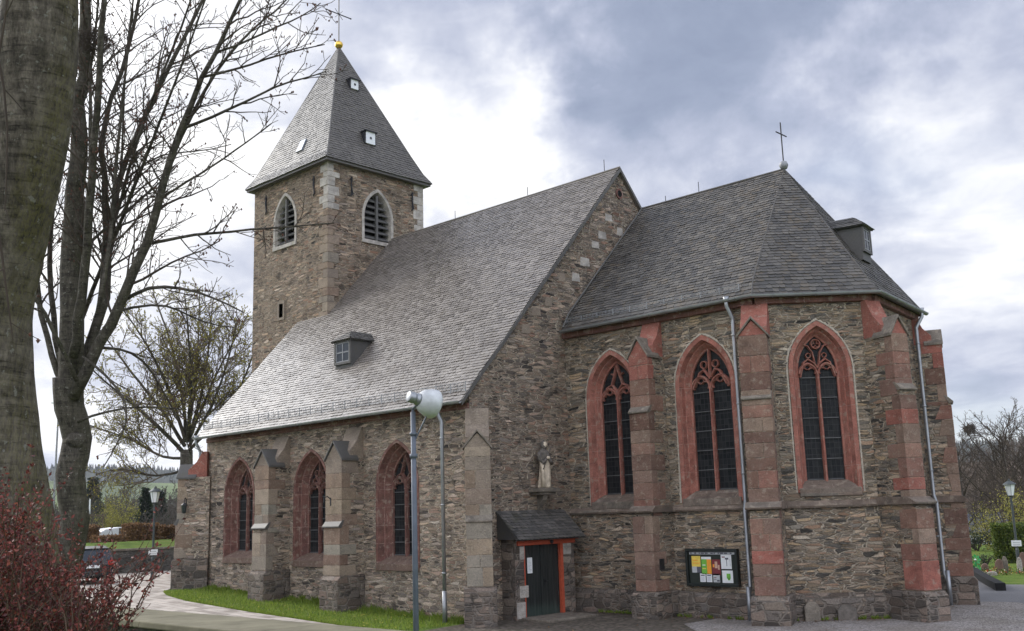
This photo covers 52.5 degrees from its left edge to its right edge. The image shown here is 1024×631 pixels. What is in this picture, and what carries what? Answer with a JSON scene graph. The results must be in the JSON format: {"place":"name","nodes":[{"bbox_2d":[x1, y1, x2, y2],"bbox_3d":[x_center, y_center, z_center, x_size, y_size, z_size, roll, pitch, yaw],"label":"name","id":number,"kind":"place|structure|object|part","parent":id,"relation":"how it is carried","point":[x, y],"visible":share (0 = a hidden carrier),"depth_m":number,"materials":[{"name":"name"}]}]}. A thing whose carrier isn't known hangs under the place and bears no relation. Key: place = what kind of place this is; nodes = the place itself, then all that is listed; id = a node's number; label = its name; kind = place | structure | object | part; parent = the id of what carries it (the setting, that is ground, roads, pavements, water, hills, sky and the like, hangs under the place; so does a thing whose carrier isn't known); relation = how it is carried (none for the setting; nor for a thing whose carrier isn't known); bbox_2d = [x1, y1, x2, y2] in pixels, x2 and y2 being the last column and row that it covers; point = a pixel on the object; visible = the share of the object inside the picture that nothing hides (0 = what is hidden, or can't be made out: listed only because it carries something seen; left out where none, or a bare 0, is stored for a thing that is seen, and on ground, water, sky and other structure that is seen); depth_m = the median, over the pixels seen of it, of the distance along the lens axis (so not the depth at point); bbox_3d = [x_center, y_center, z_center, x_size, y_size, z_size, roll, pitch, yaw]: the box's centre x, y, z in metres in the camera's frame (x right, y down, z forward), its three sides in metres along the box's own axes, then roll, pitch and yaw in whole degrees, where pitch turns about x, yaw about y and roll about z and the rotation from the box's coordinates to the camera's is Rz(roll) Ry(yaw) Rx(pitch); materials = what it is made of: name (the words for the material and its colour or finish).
{"place":"outdoors","nodes":[
{"label":"outdoors","id":0,"kind":"place"},
{"bbox_2d":[49,481,177,510],"bbox_3d":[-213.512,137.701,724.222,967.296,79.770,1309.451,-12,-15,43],"label":"meadow hill","id":1,"kind":"structure","parent":0,"point":[170,486],"depth_m":896.11,"materials":[{"name":"green plant"}]},
{"bbox_2d":[86,539,174,548],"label":"lawn","id":2,"kind":"structure","parent":0,"point":[137,544],"depth_m":54.09,"materials":[{"name":"green plant"}]},
{"bbox_2d":[51,401,58,509],"bbox_3d":[-27.925,10.065,63.012,0.600,9.745,0.364,-12,-15,43],"label":"street light","id":3,"kind":"object","parent":2,"relation":"on","point":[54,487],"visible":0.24,"depth_m":63.13,"materials":[{"name":"metal"}]},
{"bbox_2d":[57,523,100,542],"bbox_3d":[-24.248,11.908,56.356,1.435,1.183,3.626,-12,-15,43],"label":"hedge","id":4,"kind":"object","parent":2,"relation":"on","point":[93,529],"visible":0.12,"depth_m":57.03,"materials":[{"name":"brown plant"}]},
{"bbox_2d":[89,514,103,527],"bbox_3d":[-25.048,12.575,61.458,0.075,1.600,1.723,-12,-15,44],"label":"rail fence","id":5,"kind":"object","parent":2,"relation":"on","point":[102,515],"visible":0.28,"depth_m":62.06,"materials":[{"name":"grey metal"}]},
{"bbox_2d":[89,533,126,542],"bbox_3d":[-21.594,11.947,55.448,1.107,0.592,1.934,-12,-15,43],"label":"hedge","id":6,"kind":"object","parent":2,"relation":"on","point":[122,537],"visible":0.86,"depth_m":55.21,"materials":[{"name":"brown plant"}]},
{"bbox_2d":[99,527,121,534],"bbox_3d":[-23.647,12.658,59.974,1.623,0.795,1.771,-12,-15,43],"label":"garden cover","id":7,"kind":"object","parent":2,"relation":"on","point":[106,531],"visible":0.23,"depth_m":59.62,"materials":[{"name":"white paint"}]},
{"bbox_2d":[119,522,159,540],"bbox_3d":[-20.910,12.164,58.223,1.584,1.224,2.104,-12,-15,43],"label":"hedge","id":8,"kind":"object","parent":2,"relation":"on","point":[135,531],"visible":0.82,"depth_m":57.75,"materials":[{"name":"brown plant"}]},
{"bbox_2d":[156,524,174,538],"bbox_3d":[-19.831,12.811,61.441,1.384,1.065,2.769,-12,-15,43],"label":"hedge","id":9,"kind":"object","parent":2,"relation":"on","point":[167,532],"visible":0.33,"depth_m":60.51,"materials":[{"name":"brown plant"}]},
{"bbox_2d":[78,570,334,624],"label":"paved path","id":10,"kind":"structure","parent":0,"point":[157,598],"depth_m":33.97,"materials":[{"name":"grey concrete"}]},
{"bbox_2d":[81,546,113,581],"bbox_3d":[-18.151,10.559,44.034,2.020,1.530,4.262,5,-13,-31],"label":"parked car","id":11,"kind":"object","parent":10,"relation":"on","point":[88,551],"visible":0.2,"depth_m":42.61,"materials":[{"name":"black paint"}]},
{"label":"windows","id":12,"kind":"part","parent":11,"relation":"part of","materials":[{"name":"grey glass"}]},
{"bbox_2d":[148,486,160,576],"bbox_3d":[-15.626,9.461,45.283,0.540,4.005,0.540,-12,-15,43],"label":"street lamp","id":13,"kind":"object","parent":10,"relation":"on","point":[155,493],"visible":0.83,"depth_m":45.37,"materials":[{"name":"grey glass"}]},
{"bbox_2d":[33,0,1023,470],"label":"sky","id":14,"kind":"structure","parent":0,"point":[904,119],"materials":[{"name":"white"}]},
{"bbox_2d":[47,443,1022,482],"bbox_3d":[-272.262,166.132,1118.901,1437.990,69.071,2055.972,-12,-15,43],"label":"forest ridge","id":15,"kind":"structure","parent":0,"point":[159,480],"depth_m":1298.99,"materials":[{"name":"green plant"}]},
{"bbox_2d":[47,439,1018,482],"bbox_3d":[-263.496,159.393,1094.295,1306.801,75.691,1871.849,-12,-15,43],"label":"ridge forest","id":16,"kind":"object","parent":15,"relation":"on","point":[91,466],"visible":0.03,"depth_m":1365.25,"materials":[{"name":"green plant"}]},
{"bbox_2d":[425,611,715,630],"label":"cobbled yard","id":17,"kind":"structure","parent":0,"point":[618,622],"depth_m":27.67,"materials":[{"name":"grey stone"}]},
{"bbox_2d":[168,544,1023,630],"bbox_3d":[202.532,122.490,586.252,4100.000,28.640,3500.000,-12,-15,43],"label":"ground","id":18,"kind":"structure","parent":0,"point":[1015,578],"depth_m":35.57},
{"bbox_2d":[0,0,78,599],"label":"beech tree","id":19,"kind":"object","parent":18,"relation":"on","point":[39,42],"visible":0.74,"depth_m":11.21,"materials":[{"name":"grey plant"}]},
{"bbox_2d":[0,443,186,630],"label":"barberry bush","id":20,"kind":"object","parent":18,"relation":"on","point":[24,606],"visible":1,"depth_m":4.34,"materials":[{"name":"red plant"}]},
{"bbox_2d":[87,477,106,525],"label":"conifer","id":21,"kind":"object","parent":18,"relation":"on","point":[99,500],"visible":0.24,"depth_m":150.73,"materials":[{"name":"green plant"}]},
{"bbox_2d":[87,488,108,526],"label":"leafless tree","id":22,"kind":"object","parent":18,"relation":"on","point":[92,518],"visible":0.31,"depth_m":90.36,"materials":[{"name":"brown plant"}]},
{"bbox_2d":[52,481,177,528],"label":"valley wood","id":23,"kind":"object","parent":18,"relation":"on","point":[171,507],"depth_m":137.47,"materials":[{"name":"plant"}]},
{"bbox_2d":[90,481,145,528],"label":"budding tree","id":24,"kind":"object","parent":18,"relation":"on","point":[112,518],"visible":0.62,"depth_m":104.93,"materials":[{"name":"green plant"}]},
{"bbox_2d":[104,484,151,523],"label":"leafless tree","id":25,"kind":"object","parent":18,"relation":"on","point":[126,501],"visible":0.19,"depth_m":130.43,"materials":[{"name":"brown plant"}]},
{"bbox_2d":[110,546,173,573],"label":"garden wall","id":26,"kind":"structure","parent":18,"relation":"on","point":[128,554],"depth_m":52.11,"materials":[{"name":"grey stone"}]},
{"bbox_2d":[133,487,157,522],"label":"conifer","id":27,"kind":"object","parent":18,"relation":"on","point":[145,498],"visible":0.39,"depth_m":118.29,"materials":[{"name":"green plant"}]},
{"bbox_2d":[56,276,252,512],"bbox_3d":[-20.252,6.954,59.119,14.029,20.287,9.142,-2,-11,4],"label":"spreading tree","id":28,"kind":"object","parent":18,"relation":"on","point":[188,373],"visible":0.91,"depth_m":59.48,"materials":[{"name":"brown plant"}]},
{"bbox_2d":[156,489,169,524],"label":"conifer","id":29,"kind":"object","parent":18,"relation":"on","point":[162,496],"visible":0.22,"depth_m":140.47,"materials":[{"name":"green plant"}]},
{"bbox_2d":[34,0,347,600],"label":"bare tree","id":30,"kind":"object","parent":18,"relation":"on","point":[74,360],"visible":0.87,"depth_m":24.66,"materials":[{"name":"brown plant"}]},
{"bbox_2d":[51,608,402,630],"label":"boundary wall","id":31,"kind":"structure","parent":18,"relation":"on","point":[152,620],"depth_m":6.28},
{"bbox_2d":[164,585,463,630],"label":"grass","id":32,"kind":"structure","parent":18,"relation":"on","point":[206,593],"depth_m":31.48,"materials":[{"name":"green plant"}]},
{"bbox_2d":[406,389,442,630],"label":"floodlight mast","id":33,"kind":"object","parent":18,"relation":"on","point":[427,403],"visible":1,"depth_m":14.87,"materials":[{"name":"metal"}]},
{"bbox_2d":[170,0,980,627],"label":"church","id":34,"kind":"structure","parent":18,"relation":"on","point":[752,370],"depth_m":31.54,"materials":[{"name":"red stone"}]},
{"bbox_2d":[181,498,186,513],"bbox_3d":[-12.230,7.112,38.849,0.216,0.594,0.397,-4,-11,14],"label":"wall lantern","id":35,"kind":"object","parent":34,"relation":"attached to","point":[183,506],"depth_m":38.71,"materials":[{"name":"black metal"}]},
{"bbox_2d":[222,457,254,563],"bbox_3d":[-9.756,7.095,37.925,2.040,3.830,0.599,-12,-15,43],"label":"window","id":36,"kind":"structure","parent":34,"relation":"in","point":[239,492],"depth_m":38.28,"materials":[{"name":"red stone"}]},
{"bbox_2d":[277,300,284,320],"bbox_3d":[-9.854,-0.195,44.943,0.540,0.850,0.375,-12,-15,43],"label":"slit window","id":37,"kind":"structure","parent":34,"relation":"in","point":[282,302],"depth_m":44.86,"materials":[{"name":"beige stone"}]},
{"bbox_2d":[272,193,296,251],"bbox_3d":[-9.768,-4.140,45.578,1.760,2.510,0.560,-12,-15,43],"label":"belfry window","id":38,"kind":"structure","parent":34,"relation":"in","point":[285,213],"depth_m":45.74,"materials":[{"name":"grey wood"}]},
{"bbox_2d":[292,449,325,566],"bbox_3d":[-6.547,6.450,34.881,2.040,3.900,0.599,-12,-15,43],"label":"window","id":39,"kind":"structure","parent":34,"relation":"in","point":[309,489],"depth_m":35.25,"materials":[{"name":"red stone"}]},
{"bbox_2d":[362,189,392,245],"bbox_3d":[-6.008,-4.251,45.306,0.560,2.520,1.720,-12,-15,43],"label":"belfry window","id":40,"kind":"structure","parent":34,"relation":"in","point":[377,217],"depth_m":45.39,"materials":[{"name":"grey wood"}]},
{"bbox_2d":[376,440,419,571],"bbox_3d":[-3.331,5.798,31.831,2.040,3.960,0.599,-12,-15,43],"label":"window","id":41,"kind":"structure","parent":34,"relation":"in","point":[393,477],"depth_m":32.18,"materials":[{"name":"red stone"}]},
{"bbox_2d":[527,557,532,572],"bbox_3d":[0.515,7.235,30.053,0.024,0.440,0.200,-12,-15,43],"label":"paper notice","id":42,"kind":"object","parent":34,"relation":"attached to","point":[529,565],"visible":1,"depth_m":30.04,"materials":[{"name":"white paper"}]},
{"bbox_2d":[525,544,559,616],"bbox_3d":[0.866,7.727,30.341,0.143,2.022,1.510,-12,-15,43],"label":"door","id":43,"kind":"structure","parent":34,"relation":"in","point":[543,599],"depth_m":30.39,"materials":[{"name":"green wood"}]},
{"bbox_2d":[537,440,552,487],"bbox_3d":[0.973,4.500,31.470,0.437,1.435,0.599,-12,-15,43],"label":"statue","id":44,"kind":"object","parent":34,"relation":"on","point":[544,458],"visible":1,"depth_m":31.32,"materials":[{"name":"beige stone"}]},
{"bbox_2d":[585,348,633,509],"bbox_3d":[3.235,3.432,31.794,2.142,4.919,0.519,-12,-15,43],"label":"window","id":45,"kind":"structure","parent":34,"relation":"in","point":[607,404],"depth_m":32.05,"materials":[{"name":"red stone"}]},
{"bbox_2d":[659,559,664,569],"bbox_3d":[4.203,6.968,29.087,0.023,0.300,0.220,-12,-15,43],"label":"wall plaque","id":46,"kind":"object","parent":34,"relation":"attached to","point":[662,564],"depth_m":29.07,"materials":[{"name":"black metal"}]},
{"bbox_2d":[674,333,742,506],"bbox_3d":[5.655,2.929,29.501,2.166,4.900,0.519,-12,-15,43],"label":"window","id":47,"kind":"structure","parent":34,"relation":"in","point":[709,465],"depth_m":29.66,"materials":[{"name":"red stone"}]},
{"bbox_2d":[685,549,740,586],"bbox_3d":[5.518,6.940,28.590,1.680,1.010,0.138,-12,-15,43],"label":"notice board","id":48,"kind":"object","parent":34,"relation":"attached to","point":[714,567],"visible":1,"depth_m":28.58,"materials":[{"name":"black metal"}]},
{"bbox_2d":[786,318,865,496],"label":"window","id":49,"kind":"structure","parent":34,"relation":"in","point":[826,441],"depth_m":28.34,"materials":[{"name":"red stone"}]},
{"bbox_2d":[514,605,967,630],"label":"fallen leaves","id":50,"kind":"object","parent":18,"relation":"on","point":[765,626],"visible":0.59,"depth_m":26.93,"materials":[{"name":"brown plant"}]},
{"bbox_2d":[972,554,980,569],"bbox_3d":[18.969,10.175,42.471,0.412,0.800,0.206,-12,-15,43],"label":"shrub","id":51,"kind":"object","parent":18,"relation":"on","point":[978,562],"visible":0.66,"depth_m":42.48,"materials":[{"name":"green plant"}]},
{"bbox_2d":[969,525,992,550],"bbox_3d":[26.778,12.960,60.254,3.695,1.590,4.184,-4,-11,13],"label":"shrub","id":52,"kind":"object","parent":18,"relation":"on","point":[976,543],"visible":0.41,"depth_m":60.20,"materials":[{"name":"green plant"}]},
{"bbox_2d":[964,459,998,530],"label":"tall bare tree","id":53,"kind":"object","parent":18,"relation":"on","point":[969,511],"visible":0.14,"depth_m":118.35,"materials":[{"name":"brown plant"}]},
{"bbox_2d":[956,425,1008,532],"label":"tall bare tree","id":54,"kind":"object","parent":18,"relation":"on","point":[963,493],"visible":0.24,"depth_m":110.52,"materials":[{"name":"brown plant"}]},
{"bbox_2d":[981,563,988,571],"bbox_3d":[19.822,10.619,43.491,0.300,0.460,0.180,-6,-12,23],"label":"gravestone","id":55,"kind":"object","parent":18,"relation":"on","point":[985,565],"visible":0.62,"depth_m":43.43,"materials":[{"name":"stone"}]},
{"bbox_2d":[969,501,1000,544],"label":"shrub","id":56,"kind":"object","parent":18,"relation":"on","point":[978,524],"visible":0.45,"depth_m":66.44,"materials":[{"name":"green plant"}]},
{"bbox_2d":[974,552,998,565],"bbox_3d":[21.481,11.079,47.145,1.147,0.662,1.300,-1,-11,-5],"label":"shrub","id":57,"kind":"object","parent":18,"relation":"on","point":[983,558],"visible":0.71,"depth_m":46.98,"materials":[{"name":"green plant"}]},
{"bbox_2d":[967,512,1007,544],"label":"tree","id":58,"kind":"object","parent":18,"relation":"on","point":[969,519],"depth_m":118.64,"materials":[{"name":"white plant"}]},
{"bbox_2d":[954,397,1023,523],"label":"tall bare tree","id":59,"kind":"object","parent":18,"relation":"on","point":[1003,458],"visible":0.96,"depth_m":92.88,"materials":[{"name":"brown plant"}]},
{"bbox_2d":[961,422,977,435],"bbox_3d":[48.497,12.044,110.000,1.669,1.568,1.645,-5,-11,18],"label":"bird nest","id":60,"kind":"object","parent":59,"relation":"in","point":[973,426],"visible":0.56,"depth_m":109.71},
{"bbox_2d":[973,567,1005,590],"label":"grave kerb","id":61,"kind":"structure","parent":18,"relation":"on","point":[995,584],"depth_m":36.24,"materials":[{"name":"black stone"}]},
{"bbox_2d":[987,571,997,575],"bbox_3d":[19.176,10.349,41.450,0.398,0.260,0.180,-6,-12,23],"label":"gravestone","id":62,"kind":"object","parent":18,"relation":"on","point":[992,573],"visible":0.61,"depth_m":41.38,"materials":[{"name":"grey stone"}]},
{"bbox_2d":[967,479,1023,550],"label":"shrub","id":63,"kind":"object","parent":18,"relation":"on","point":[1020,505],"visible":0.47,"depth_m":60.33,"materials":[{"name":"green plant"}]},
{"bbox_2d":[995,559,1003,571],"bbox_3d":[20.196,10.418,43.007,0.338,0.650,0.180,-7,-12,24],"label":"gravestone","id":64,"kind":"object","parent":18,"relation":"on","point":[998,563],"visible":0.62,"depth_m":42.95,"materials":[{"name":"stone"}]},
{"bbox_2d":[981,409,1023,521],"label":"tall bare tree","id":65,"kind":"object","parent":18,"relation":"on","point":[1022,433],"visible":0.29,"depth_m":101.46,"materials":[{"name":"brown plant"}]},
{"bbox_2d":[981,565,1023,575],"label":"grave plants","id":66,"kind":"object","parent":18,"relation":"on","point":[1008,572],"visible":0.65,"depth_m":42.15,"materials":[{"name":"green plant"}]},
{"bbox_2d":[982,566,1022,573],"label":"grave flowers","id":67,"kind":"object","parent":18,"relation":"on","point":[999,572],"visible":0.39,"depth_m":42.45,"materials":[{"name":"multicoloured plant"}]},
{"bbox_2d":[1002,556,1008,571],"bbox_3d":[20.430,10.361,43.017,0.240,0.753,0.180,-7,-12,24],"label":"gravestone","id":68,"kind":"object","parent":18,"relation":"on","point":[1005,562],"visible":0.68,"depth_m":42.95,"materials":[{"name":"grey stone"}]},
{"bbox_2d":[989,521,1023,562],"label":"hedge","id":69,"kind":"object","parent":18,"relation":"on","point":[1002,535],"visible":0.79,"depth_m":49.20,"materials":[{"name":"green plant"}]},
{"bbox_2d":[1003,478,1021,559],"bbox_3d":[21.005,8.750,43.423,0.540,3.833,0.540,-12,-15,43],"label":"street lamp","id":70,"kind":"object","parent":18,"relation":"on","point":[1009,485],"visible":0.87,"depth_m":43.50,"materials":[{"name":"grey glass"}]},
{"bbox_2d":[1016,557,1022,571],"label":"gravestone","id":71,"kind":"object","parent":18,"relation":"on","point":[1019,563],"visible":0.67,"depth_m":42.56,"materials":[{"name":"grey stone"}]},
{"bbox_2d":[1019,552,1023,566],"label":"gravestone","id":72,"kind":"object","parent":18,"relation":"on","point":[1021,555],"visible":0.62,"depth_m":43.01,"materials":[{"name":"grey stone"}]},
{"bbox_2d":[685,601,1023,630],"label":"gravel yard","id":73,"kind":"structure","parent":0,"point":[996,616],"depth_m":25.88,"materials":[{"name":"grey gravel"}]},
{"bbox_2d":[210,583,890,620],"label":"weeds","id":74,"kind":"object","parent":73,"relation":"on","point":[461,618],"visible":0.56,"depth_m":29.85,"materials":[{"name":"green plant"}]},
{"bbox_2d":[804,602,820,620],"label":"stone slab","id":75,"kind":"structure","parent":73,"relation":"on","point":[811,611],"depth_m":26.89,"materials":[{"name":"grey stone"}]},
{"bbox_2d":[837,605,857,620],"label":"stone slab","id":76,"kind":"structure","parent":73,"relation":"on","point":[846,612],"depth_m":26.86,"materials":[{"name":"grey stone"}]},
{"bbox_2d":[958,461,1023,515],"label":"wooded hill","id":77,"kind":"structure","parent":0,"point":[971,486],"depth_m":207.07,"materials":[{"name":"plant"}]},
{"bbox_2d":[956,427,1023,520],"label":"hillside wood","id":78,"kind":"object","parent":77,"relation":"on","point":[967,469],"visible":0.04,"depth_m":215.68,"materials":[{"name":"plant"}]},
{"bbox_2d":[978,580,1023,603],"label":"asphalt path","id":79,"kind":"structure","parent":0,"point":[1013,593],"depth_m":33.05,"materials":[{"name":"grey asphalt"}]}
]}

